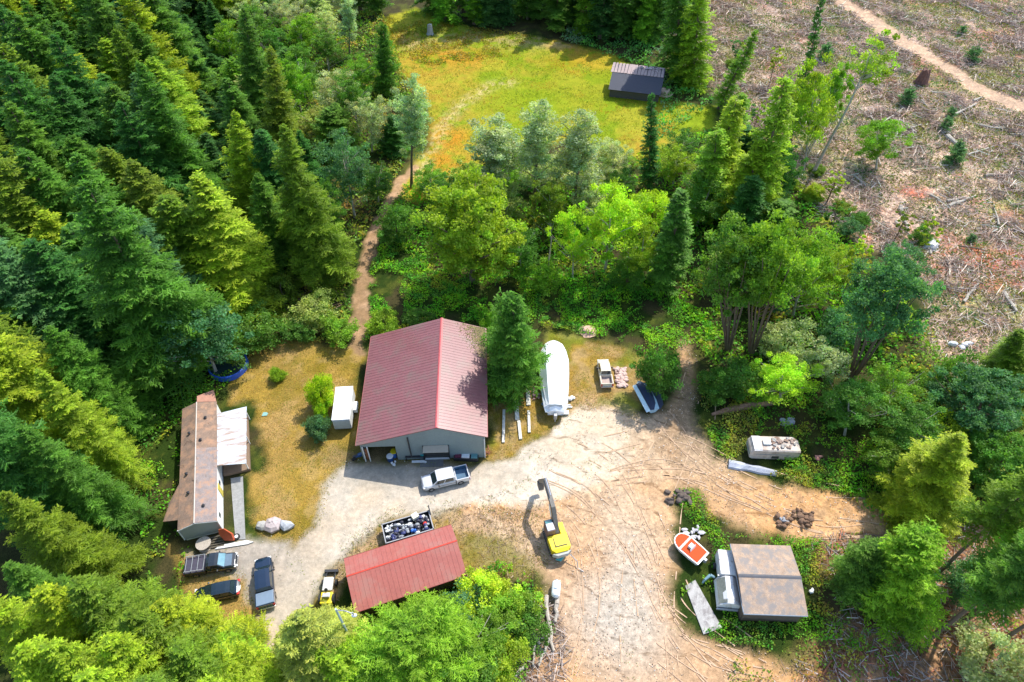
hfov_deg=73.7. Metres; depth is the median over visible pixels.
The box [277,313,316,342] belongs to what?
bush
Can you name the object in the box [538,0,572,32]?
fir tree
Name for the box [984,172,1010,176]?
log
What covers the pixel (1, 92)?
fir tree
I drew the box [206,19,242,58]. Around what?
broadleaf tree
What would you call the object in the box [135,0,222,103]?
fir tree
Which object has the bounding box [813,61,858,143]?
broadleaf tree
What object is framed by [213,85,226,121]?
fir tree
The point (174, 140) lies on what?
fir tree
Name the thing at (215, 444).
mobile home
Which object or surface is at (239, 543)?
white board
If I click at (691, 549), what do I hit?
orange boat
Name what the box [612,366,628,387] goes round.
gravel heap
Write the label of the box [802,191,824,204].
shrub
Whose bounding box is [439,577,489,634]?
bush
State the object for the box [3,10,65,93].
fir tree
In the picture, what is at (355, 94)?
broadleaf tree
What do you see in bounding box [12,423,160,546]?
fir tree
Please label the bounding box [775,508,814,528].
soil clods
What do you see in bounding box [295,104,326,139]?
broadleaf tree
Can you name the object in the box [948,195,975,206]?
log
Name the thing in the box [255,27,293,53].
broadleaf tree
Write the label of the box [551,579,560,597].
gas tank
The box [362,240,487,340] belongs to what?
undergrowth
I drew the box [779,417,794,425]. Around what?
silver scrap
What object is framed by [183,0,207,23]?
fir tree
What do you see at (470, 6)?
narrow conifer
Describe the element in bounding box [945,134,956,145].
log
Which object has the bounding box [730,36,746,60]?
sapling
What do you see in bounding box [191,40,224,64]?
fir tree
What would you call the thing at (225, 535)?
rusty slide
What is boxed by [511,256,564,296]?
bush
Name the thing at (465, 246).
broadleaf tree
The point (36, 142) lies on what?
fir tree
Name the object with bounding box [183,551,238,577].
pickup truck
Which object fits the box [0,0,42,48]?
fir tree
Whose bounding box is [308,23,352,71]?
broadleaf tree
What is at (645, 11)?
fir tree
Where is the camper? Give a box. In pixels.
[746,436,800,460]
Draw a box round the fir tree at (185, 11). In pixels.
[177,0,207,17]
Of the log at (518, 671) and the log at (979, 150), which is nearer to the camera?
the log at (518, 671)
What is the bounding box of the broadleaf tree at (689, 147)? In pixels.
[660,127,700,165]
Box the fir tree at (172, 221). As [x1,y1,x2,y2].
[148,194,275,321]
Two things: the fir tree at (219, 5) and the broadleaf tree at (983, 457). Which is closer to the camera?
the broadleaf tree at (983, 457)
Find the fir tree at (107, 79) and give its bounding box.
[95,72,131,102]
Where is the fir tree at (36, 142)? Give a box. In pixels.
[1,100,77,202]
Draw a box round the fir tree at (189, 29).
[171,14,204,45]
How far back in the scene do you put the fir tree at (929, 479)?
75.01 m
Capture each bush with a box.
[233,299,288,354]
[259,271,304,307]
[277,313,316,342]
[280,286,339,331]
[319,311,360,348]
[362,308,399,335]
[372,202,424,243]
[400,306,435,325]
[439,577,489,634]
[449,159,486,184]
[455,565,522,619]
[468,587,542,649]
[474,631,532,681]
[478,302,501,331]
[496,597,555,657]
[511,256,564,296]
[538,152,573,193]
[604,256,645,292]
[629,341,683,400]
[633,189,670,229]
[691,365,733,406]
[708,355,776,401]
[743,267,790,314]
[754,314,818,366]
[767,230,801,268]
[776,84,796,97]
[784,335,852,380]
[800,182,826,199]
[813,306,865,355]
[834,197,856,216]
[835,215,865,237]
[908,223,937,245]
[913,347,979,406]
[917,406,973,450]
[933,555,992,608]
[950,614,1023,681]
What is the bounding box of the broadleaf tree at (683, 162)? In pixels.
[655,140,696,186]
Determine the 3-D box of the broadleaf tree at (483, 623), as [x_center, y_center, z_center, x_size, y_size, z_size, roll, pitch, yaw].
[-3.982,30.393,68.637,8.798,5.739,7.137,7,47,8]
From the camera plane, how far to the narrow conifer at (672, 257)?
100.55 m
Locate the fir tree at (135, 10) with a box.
[114,0,215,115]
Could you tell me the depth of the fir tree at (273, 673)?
59.15 m
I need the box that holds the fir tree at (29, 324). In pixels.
[0,300,99,366]
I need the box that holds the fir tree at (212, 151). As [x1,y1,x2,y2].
[202,139,233,195]
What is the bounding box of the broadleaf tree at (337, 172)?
[310,127,374,217]
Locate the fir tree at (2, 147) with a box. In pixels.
[0,128,16,157]
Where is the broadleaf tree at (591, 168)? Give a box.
[574,160,604,187]
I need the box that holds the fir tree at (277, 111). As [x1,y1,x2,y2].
[256,44,313,153]
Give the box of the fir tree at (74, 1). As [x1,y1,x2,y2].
[66,0,82,21]
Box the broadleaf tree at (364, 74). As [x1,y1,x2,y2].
[344,53,380,92]
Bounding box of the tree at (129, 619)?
[111,605,269,655]
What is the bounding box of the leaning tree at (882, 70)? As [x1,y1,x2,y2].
[810,28,900,174]
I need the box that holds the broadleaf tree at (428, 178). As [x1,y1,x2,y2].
[410,159,448,193]
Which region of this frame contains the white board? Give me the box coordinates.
[215,540,252,549]
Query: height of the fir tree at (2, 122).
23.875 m
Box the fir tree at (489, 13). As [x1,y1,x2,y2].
[474,0,504,28]
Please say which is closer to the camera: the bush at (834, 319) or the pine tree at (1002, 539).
the pine tree at (1002, 539)
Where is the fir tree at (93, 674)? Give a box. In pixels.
[71,664,149,681]
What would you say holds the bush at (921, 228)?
on the ground at (360, 490)
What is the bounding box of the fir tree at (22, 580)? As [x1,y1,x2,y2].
[1,559,70,604]
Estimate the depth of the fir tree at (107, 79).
113.84 m
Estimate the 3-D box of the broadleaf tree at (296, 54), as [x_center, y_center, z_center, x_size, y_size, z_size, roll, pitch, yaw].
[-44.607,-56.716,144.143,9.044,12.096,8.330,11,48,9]
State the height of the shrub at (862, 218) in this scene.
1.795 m
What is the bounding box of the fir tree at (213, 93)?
[192,54,220,104]
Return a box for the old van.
[702,549,739,611]
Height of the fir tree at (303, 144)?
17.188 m
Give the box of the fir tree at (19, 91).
[0,58,92,173]
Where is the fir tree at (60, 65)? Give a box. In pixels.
[54,48,96,89]
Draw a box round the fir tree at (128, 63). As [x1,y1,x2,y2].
[110,27,147,100]
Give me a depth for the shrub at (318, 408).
89.30 m
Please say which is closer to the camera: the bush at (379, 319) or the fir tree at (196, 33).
the bush at (379, 319)
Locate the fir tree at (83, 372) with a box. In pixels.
[42,325,163,451]
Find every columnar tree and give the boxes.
[410,0,440,17]
[429,0,462,25]
[491,0,518,27]
[571,0,597,36]
[645,0,672,44]
[654,0,703,86]
[665,0,717,94]
[684,127,729,228]
[701,95,746,205]
[703,92,750,145]
[714,174,770,237]
[718,137,773,222]
[728,124,761,171]
[736,74,798,215]
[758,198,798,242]
[763,139,791,199]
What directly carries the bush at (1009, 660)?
on the ground at (360, 490)
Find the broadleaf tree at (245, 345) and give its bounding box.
[212,323,254,369]
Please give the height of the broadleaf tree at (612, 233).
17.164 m
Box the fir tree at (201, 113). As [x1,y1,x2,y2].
[192,110,209,139]
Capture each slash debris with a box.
[506,599,574,681]
[660,0,1023,363]
[781,499,1023,681]
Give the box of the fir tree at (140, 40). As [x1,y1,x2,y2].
[126,22,207,117]
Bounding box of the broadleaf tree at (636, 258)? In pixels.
[616,216,659,275]
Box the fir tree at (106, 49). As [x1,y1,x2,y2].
[96,36,129,94]
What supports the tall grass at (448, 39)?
on the ground at (360, 490)
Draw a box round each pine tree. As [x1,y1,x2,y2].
[928,528,1023,639]
[934,465,1023,575]
[947,531,1023,628]
[961,524,1023,621]
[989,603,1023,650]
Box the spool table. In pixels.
[195,536,211,552]
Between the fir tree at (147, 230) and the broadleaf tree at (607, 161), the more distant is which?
the broadleaf tree at (607, 161)
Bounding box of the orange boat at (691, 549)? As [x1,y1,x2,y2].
[674,533,708,564]
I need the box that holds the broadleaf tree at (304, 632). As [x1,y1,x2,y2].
[261,599,372,681]
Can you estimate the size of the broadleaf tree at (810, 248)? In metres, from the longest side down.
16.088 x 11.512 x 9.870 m
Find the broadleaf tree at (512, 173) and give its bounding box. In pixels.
[485,155,522,188]
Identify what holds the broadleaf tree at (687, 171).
on the ground at (360, 490)
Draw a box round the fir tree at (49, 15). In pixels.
[41,0,80,40]
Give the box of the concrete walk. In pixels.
[231,476,245,539]
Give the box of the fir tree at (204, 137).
[198,132,227,167]
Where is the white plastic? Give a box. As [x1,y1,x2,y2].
[948,341,973,349]
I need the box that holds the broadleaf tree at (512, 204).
[481,181,529,232]
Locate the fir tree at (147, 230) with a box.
[116,208,213,358]
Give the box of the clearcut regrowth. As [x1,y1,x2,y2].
[667,0,1023,376]
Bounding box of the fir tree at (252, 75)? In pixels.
[232,6,303,134]
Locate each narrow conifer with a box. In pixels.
[341,0,368,13]
[449,0,472,12]
[461,0,483,24]
[582,0,617,40]
[609,0,638,39]
[637,94,663,194]
[645,187,695,298]
[711,29,758,112]
[789,0,825,142]
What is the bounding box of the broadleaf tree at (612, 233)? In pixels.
[576,177,652,272]
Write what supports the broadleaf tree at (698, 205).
on the ground at (360, 490)
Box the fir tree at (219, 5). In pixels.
[197,0,238,31]
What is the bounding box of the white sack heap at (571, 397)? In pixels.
[567,395,574,407]
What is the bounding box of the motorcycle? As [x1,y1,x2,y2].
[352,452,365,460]
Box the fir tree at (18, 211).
[0,149,64,241]
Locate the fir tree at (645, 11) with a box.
[630,0,663,44]
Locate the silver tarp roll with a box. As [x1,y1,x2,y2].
[728,459,776,475]
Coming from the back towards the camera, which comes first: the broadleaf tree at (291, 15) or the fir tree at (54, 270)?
the broadleaf tree at (291, 15)
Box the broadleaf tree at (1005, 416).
[924,362,1023,448]
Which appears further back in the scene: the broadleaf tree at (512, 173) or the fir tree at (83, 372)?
the broadleaf tree at (512, 173)
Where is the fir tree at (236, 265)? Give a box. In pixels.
[184,168,293,329]
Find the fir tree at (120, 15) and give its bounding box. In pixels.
[112,0,146,46]
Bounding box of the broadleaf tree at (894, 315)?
[857,290,912,336]
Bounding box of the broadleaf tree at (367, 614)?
[330,613,380,681]
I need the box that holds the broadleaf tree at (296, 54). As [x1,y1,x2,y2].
[278,42,321,97]
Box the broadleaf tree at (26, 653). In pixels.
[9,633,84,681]
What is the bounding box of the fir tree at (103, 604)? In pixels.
[65,571,191,645]
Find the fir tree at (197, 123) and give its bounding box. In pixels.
[138,56,227,148]
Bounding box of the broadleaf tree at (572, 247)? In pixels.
[545,205,598,277]
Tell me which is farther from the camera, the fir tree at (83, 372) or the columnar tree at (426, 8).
the columnar tree at (426, 8)
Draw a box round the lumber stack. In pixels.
[207,535,223,548]
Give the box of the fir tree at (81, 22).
[76,17,104,72]
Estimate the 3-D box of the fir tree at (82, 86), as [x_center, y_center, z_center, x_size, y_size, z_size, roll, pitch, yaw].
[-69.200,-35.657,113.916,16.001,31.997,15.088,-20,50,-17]
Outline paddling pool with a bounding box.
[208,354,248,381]
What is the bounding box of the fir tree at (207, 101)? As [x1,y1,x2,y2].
[194,89,223,116]
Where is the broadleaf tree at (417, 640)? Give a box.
[341,587,514,681]
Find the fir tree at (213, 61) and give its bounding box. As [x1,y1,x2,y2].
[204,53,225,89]
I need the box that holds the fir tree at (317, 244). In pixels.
[270,123,361,301]
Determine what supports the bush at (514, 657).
on the ground at (360, 490)
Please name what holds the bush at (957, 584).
on the ground at (360, 490)
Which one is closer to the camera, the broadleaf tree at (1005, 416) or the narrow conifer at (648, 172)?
the broadleaf tree at (1005, 416)
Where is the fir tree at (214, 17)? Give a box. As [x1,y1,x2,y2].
[204,0,239,61]
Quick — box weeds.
[178,349,876,680]
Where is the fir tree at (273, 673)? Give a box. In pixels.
[195,660,286,681]
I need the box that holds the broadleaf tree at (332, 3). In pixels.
[324,0,337,11]
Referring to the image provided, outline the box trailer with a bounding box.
[331,386,358,428]
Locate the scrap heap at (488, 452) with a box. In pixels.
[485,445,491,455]
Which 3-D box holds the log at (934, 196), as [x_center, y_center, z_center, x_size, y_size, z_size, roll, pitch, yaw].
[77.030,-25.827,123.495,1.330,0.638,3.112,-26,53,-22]
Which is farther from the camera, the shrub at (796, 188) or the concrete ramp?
the shrub at (796, 188)
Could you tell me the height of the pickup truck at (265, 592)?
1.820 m
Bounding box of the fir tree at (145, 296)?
[64,176,244,416]
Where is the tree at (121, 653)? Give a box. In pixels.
[95,624,200,680]
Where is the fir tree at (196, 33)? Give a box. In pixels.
[180,14,211,51]
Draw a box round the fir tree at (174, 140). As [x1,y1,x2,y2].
[133,59,233,197]
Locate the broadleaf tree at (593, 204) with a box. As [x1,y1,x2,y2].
[569,176,608,229]
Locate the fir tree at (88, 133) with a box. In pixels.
[46,73,115,157]
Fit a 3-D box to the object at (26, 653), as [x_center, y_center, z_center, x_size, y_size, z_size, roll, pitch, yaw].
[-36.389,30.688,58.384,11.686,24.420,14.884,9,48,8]
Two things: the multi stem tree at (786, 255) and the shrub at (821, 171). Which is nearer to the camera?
the multi stem tree at (786, 255)
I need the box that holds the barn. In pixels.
[355,318,487,461]
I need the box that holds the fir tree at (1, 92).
[0,56,9,105]
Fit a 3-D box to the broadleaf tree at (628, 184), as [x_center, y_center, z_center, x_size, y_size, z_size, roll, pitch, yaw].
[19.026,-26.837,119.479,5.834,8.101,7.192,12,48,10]
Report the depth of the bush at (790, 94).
145.83 m
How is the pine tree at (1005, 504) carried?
on the ground at (360, 490)
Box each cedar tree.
[210,636,282,681]
[211,627,271,654]
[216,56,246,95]
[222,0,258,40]
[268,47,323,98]
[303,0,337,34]
[304,632,365,681]
[309,102,364,168]
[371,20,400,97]
[373,113,410,159]
[479,287,553,413]
[822,535,890,619]
[857,515,951,653]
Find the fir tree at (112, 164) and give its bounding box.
[91,147,185,208]
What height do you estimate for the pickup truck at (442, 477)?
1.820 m
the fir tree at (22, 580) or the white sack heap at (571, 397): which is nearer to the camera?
the fir tree at (22, 580)
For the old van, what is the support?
on the ground at (360, 490)
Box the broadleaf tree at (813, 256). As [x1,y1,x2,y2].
[795,238,836,278]
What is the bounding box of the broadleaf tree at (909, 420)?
[869,392,949,454]
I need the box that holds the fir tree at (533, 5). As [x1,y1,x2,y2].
[512,0,545,20]
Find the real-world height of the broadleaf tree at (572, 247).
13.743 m
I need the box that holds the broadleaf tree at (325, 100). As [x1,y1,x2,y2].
[312,68,358,113]
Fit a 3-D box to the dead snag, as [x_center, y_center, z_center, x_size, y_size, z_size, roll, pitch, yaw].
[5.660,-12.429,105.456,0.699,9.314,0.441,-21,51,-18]
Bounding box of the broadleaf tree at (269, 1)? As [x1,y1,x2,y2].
[248,0,272,18]
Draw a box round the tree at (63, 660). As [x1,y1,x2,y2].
[34,635,108,681]
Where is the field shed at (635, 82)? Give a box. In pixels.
[608,62,665,101]
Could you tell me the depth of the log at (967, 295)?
106.58 m
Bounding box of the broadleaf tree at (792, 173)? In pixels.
[771,145,808,201]
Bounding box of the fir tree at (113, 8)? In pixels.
[103,0,125,28]
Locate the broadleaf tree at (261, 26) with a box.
[232,3,281,49]
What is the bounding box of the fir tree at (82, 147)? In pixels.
[59,134,104,182]
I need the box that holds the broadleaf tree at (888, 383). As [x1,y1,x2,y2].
[854,361,930,420]
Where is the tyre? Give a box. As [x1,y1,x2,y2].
[234,533,239,539]
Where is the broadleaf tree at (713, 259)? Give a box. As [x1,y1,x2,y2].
[698,245,742,287]
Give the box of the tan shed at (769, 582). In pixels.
[730,544,807,621]
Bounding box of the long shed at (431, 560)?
[344,524,466,617]
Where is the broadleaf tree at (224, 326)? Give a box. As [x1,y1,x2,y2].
[157,298,254,373]
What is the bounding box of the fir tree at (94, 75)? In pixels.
[73,52,110,84]
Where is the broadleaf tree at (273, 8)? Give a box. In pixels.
[265,0,298,32]
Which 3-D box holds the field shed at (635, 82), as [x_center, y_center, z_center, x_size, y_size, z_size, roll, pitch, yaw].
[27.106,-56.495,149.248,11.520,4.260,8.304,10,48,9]
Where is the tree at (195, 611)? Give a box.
[149,589,274,648]
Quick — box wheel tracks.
[548,373,878,681]
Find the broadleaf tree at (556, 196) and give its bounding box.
[527,179,568,243]
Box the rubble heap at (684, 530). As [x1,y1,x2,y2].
[681,525,705,539]
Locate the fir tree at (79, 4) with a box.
[66,0,123,38]
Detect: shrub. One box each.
[268,366,288,382]
[301,414,331,443]
[302,372,335,406]
[311,402,329,418]
[724,58,741,67]
[789,178,805,191]
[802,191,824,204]
[805,163,826,177]
[850,211,871,226]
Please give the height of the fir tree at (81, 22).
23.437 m
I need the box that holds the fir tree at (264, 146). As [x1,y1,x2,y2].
[247,128,340,248]
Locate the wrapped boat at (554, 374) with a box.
[539,340,568,421]
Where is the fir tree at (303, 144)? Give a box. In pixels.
[295,130,340,220]
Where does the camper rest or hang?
on the ground at (360, 490)
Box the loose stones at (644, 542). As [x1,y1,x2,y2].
[468,345,886,681]
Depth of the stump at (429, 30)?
169.21 m
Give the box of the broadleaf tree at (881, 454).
[862,426,911,478]
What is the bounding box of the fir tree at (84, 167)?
[65,151,134,237]
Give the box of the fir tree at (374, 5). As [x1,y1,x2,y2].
[360,0,394,18]
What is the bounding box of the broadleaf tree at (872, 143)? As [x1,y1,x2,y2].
[854,117,916,170]
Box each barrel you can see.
[386,453,393,461]
[390,448,396,457]
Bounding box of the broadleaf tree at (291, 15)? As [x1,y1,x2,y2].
[271,0,311,45]
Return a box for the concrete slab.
[685,580,720,634]
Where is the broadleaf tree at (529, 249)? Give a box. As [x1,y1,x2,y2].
[486,222,541,276]
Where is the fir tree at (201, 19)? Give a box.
[194,1,219,48]
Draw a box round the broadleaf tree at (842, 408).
[812,375,899,435]
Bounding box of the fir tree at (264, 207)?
[246,172,298,286]
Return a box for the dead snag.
[547,238,551,276]
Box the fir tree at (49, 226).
[27,208,67,260]
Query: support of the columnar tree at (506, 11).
on the ground at (360, 490)
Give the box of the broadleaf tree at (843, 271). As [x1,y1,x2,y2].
[807,244,854,303]
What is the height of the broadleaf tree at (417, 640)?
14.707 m
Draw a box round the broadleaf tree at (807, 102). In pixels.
[784,51,839,172]
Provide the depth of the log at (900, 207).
120.74 m
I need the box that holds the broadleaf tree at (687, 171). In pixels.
[681,163,704,193]
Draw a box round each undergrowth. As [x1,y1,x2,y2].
[139,369,234,537]
[147,536,188,594]
[230,270,353,365]
[250,1,425,273]
[357,556,546,681]
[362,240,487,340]
[390,128,928,373]
[435,272,720,361]
[560,10,714,138]
[673,487,870,652]
[699,370,891,498]
[728,527,1023,681]
[849,321,1023,533]
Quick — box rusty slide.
[218,529,234,540]
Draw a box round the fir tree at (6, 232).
[0,222,44,279]
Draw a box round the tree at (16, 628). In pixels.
[0,593,53,680]
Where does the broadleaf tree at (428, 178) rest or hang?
on the ground at (360, 490)
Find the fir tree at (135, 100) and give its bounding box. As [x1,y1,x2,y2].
[128,71,205,163]
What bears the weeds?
on the ground at (360, 490)
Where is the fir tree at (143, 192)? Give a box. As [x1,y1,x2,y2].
[117,157,185,230]
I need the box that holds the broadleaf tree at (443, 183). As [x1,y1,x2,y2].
[419,172,456,208]
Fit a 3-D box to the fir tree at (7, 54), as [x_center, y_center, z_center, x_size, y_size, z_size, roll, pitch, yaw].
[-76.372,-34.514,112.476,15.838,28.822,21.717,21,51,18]
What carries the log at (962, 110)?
on the ground at (360, 490)
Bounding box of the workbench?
[405,454,424,462]
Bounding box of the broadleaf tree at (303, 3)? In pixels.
[284,0,306,11]
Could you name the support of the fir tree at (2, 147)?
on the ground at (360, 490)
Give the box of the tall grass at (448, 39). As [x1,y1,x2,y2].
[383,16,531,63]
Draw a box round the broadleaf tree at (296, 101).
[263,96,304,131]
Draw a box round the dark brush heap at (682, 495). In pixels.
[664,488,691,504]
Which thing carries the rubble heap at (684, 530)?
on the ground at (360, 490)
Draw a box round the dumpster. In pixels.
[381,505,433,544]
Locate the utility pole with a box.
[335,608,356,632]
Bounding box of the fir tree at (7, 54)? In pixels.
[0,43,59,118]
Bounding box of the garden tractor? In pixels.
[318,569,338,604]
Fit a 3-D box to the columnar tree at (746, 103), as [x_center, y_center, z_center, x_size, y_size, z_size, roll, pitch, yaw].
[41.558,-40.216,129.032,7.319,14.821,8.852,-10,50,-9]
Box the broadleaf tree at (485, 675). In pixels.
[438,643,501,681]
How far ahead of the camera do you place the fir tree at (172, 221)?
91.59 m
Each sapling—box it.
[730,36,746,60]
[746,98,756,120]
[750,100,768,126]
[768,47,786,85]
[821,177,845,204]
[823,201,851,242]
[826,170,849,201]
[839,234,873,300]
[895,211,917,238]
[916,216,943,254]
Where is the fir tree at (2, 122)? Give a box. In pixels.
[0,97,18,155]
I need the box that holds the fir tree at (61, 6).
[51,0,87,39]
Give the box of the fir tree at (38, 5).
[34,0,58,19]
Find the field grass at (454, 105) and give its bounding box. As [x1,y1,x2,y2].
[383,8,713,202]
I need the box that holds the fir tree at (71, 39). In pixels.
[52,20,97,72]
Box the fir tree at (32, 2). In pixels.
[5,0,44,29]
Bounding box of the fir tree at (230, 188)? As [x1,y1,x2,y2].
[223,175,240,205]
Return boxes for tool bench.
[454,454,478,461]
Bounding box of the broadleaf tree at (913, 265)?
[870,238,937,287]
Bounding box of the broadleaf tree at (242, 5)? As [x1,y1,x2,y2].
[223,0,269,45]
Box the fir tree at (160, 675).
[132,662,186,681]
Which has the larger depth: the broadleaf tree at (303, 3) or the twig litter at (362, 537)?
the broadleaf tree at (303, 3)
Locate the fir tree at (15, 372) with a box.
[0,332,111,451]
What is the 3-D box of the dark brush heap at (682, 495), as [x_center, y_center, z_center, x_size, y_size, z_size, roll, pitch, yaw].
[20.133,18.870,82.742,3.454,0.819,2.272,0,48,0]
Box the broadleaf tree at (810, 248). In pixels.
[770,224,841,318]
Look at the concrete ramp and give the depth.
86.14 m
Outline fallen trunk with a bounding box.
[711,401,774,415]
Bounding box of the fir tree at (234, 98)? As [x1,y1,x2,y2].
[217,77,272,168]
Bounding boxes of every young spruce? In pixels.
[816,42,835,61]
[897,86,918,106]
[937,115,953,133]
[940,138,967,164]
[946,105,958,117]
[956,25,966,35]
[964,45,984,63]
[967,233,977,244]
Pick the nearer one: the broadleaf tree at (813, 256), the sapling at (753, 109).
the broadleaf tree at (813, 256)
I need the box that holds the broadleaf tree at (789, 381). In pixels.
[748,350,824,405]
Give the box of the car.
[194,579,240,602]
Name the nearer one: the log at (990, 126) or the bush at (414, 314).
the bush at (414, 314)
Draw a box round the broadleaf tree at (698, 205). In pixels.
[680,171,729,226]
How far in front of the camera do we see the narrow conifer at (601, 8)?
164.37 m
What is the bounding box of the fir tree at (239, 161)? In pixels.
[216,109,262,234]
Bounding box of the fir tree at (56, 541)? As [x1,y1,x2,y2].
[0,490,151,590]
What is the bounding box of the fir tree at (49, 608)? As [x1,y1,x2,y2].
[22,581,96,645]
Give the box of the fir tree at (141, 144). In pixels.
[107,99,197,210]
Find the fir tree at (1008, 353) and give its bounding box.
[974,328,1023,434]
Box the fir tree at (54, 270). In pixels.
[18,237,135,369]
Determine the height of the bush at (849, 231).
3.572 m
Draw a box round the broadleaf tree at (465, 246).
[408,163,527,282]
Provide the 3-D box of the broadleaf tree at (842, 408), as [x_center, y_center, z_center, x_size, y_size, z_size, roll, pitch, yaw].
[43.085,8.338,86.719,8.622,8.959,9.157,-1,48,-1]
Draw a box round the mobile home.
[163,390,250,539]
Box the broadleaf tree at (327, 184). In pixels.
[311,177,346,230]
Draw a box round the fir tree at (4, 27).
[0,4,36,60]
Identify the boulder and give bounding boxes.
[256,521,265,530]
[264,516,280,533]
[280,520,294,530]
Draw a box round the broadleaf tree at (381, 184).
[356,160,392,201]
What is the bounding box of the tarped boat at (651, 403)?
[633,381,662,412]
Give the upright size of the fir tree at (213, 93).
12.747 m
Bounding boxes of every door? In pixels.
[218,483,222,496]
[425,452,448,456]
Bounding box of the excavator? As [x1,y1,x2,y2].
[537,477,583,571]
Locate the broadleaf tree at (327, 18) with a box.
[313,9,341,41]
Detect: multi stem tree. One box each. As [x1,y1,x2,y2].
[689,210,776,351]
[713,206,822,356]
[841,245,945,380]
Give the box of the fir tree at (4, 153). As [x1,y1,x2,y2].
[0,150,19,219]
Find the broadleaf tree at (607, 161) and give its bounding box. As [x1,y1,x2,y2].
[598,138,635,173]
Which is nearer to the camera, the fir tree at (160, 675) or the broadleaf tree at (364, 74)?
the fir tree at (160, 675)
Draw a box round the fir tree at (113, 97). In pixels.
[98,84,156,165]
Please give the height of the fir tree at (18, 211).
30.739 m
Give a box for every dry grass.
[176,554,254,619]
[226,338,359,543]
[320,507,547,606]
[487,330,644,460]
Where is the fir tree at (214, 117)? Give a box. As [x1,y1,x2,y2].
[204,108,226,146]
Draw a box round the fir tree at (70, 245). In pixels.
[57,221,134,365]
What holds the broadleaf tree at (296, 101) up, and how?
on the ground at (360, 490)
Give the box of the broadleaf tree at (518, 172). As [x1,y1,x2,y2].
[513,163,550,188]
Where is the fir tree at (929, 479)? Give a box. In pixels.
[865,429,976,546]
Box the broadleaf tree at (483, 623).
[458,603,518,681]
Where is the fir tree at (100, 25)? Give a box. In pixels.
[81,0,131,75]
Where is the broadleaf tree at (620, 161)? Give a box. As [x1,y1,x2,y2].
[589,137,634,183]
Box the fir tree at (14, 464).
[0,398,142,550]
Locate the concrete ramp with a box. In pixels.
[420,454,442,466]
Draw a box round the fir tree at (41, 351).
[0,311,68,448]
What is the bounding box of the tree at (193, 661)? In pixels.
[163,624,266,681]
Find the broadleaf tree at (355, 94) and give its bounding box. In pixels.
[328,67,382,136]
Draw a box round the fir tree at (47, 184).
[13,147,83,224]
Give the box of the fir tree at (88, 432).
[33,368,157,494]
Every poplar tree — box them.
[336,0,358,54]
[388,72,434,187]
[464,112,522,209]
[514,98,564,213]
[550,108,606,218]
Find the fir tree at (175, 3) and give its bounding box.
[156,0,201,31]
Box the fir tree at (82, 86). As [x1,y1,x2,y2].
[47,33,115,149]
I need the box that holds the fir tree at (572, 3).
[565,0,579,25]
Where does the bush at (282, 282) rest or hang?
on the ground at (360, 490)
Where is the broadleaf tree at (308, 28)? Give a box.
[276,13,323,63]
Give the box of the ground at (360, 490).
[0,0,1023,681]
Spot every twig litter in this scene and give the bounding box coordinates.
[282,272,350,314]
[317,506,539,605]
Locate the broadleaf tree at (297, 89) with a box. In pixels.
[276,51,319,112]
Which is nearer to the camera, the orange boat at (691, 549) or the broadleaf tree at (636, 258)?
the orange boat at (691, 549)
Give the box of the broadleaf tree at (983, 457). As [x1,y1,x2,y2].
[965,425,1023,502]
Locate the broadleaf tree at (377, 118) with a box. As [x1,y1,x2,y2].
[344,92,392,152]
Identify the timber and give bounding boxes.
[502,409,504,442]
[514,401,518,419]
[517,420,521,439]
[526,389,530,405]
[527,410,530,432]
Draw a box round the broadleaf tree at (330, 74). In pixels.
[307,69,350,99]
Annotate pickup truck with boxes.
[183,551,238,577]
[251,556,276,610]
[421,464,470,491]
[596,359,613,387]
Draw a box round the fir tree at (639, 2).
[627,0,660,39]
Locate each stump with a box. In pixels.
[426,24,434,35]
[579,325,596,337]
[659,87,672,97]
[913,66,930,86]
[921,240,938,251]
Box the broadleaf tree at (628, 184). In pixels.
[604,166,637,201]
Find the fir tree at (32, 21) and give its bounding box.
[21,0,77,73]
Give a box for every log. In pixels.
[511,664,526,681]
[532,645,535,667]
[538,638,549,665]
[544,594,555,651]
[554,596,559,622]
[853,175,866,185]
[898,204,908,228]
[929,194,945,202]
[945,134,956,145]
[946,195,965,201]
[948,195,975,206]
[952,103,976,116]
[959,245,986,250]
[963,283,978,302]
[967,145,993,154]
[979,124,1002,128]
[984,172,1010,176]
[993,204,999,224]
[1002,291,1017,311]
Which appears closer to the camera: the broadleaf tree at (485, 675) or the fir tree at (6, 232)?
the broadleaf tree at (485, 675)
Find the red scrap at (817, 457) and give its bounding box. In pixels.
[815,455,822,460]
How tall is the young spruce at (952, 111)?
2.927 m
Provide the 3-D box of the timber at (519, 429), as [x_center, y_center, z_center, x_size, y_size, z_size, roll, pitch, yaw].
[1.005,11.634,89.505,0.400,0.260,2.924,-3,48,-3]
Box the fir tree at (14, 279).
[0,237,107,367]

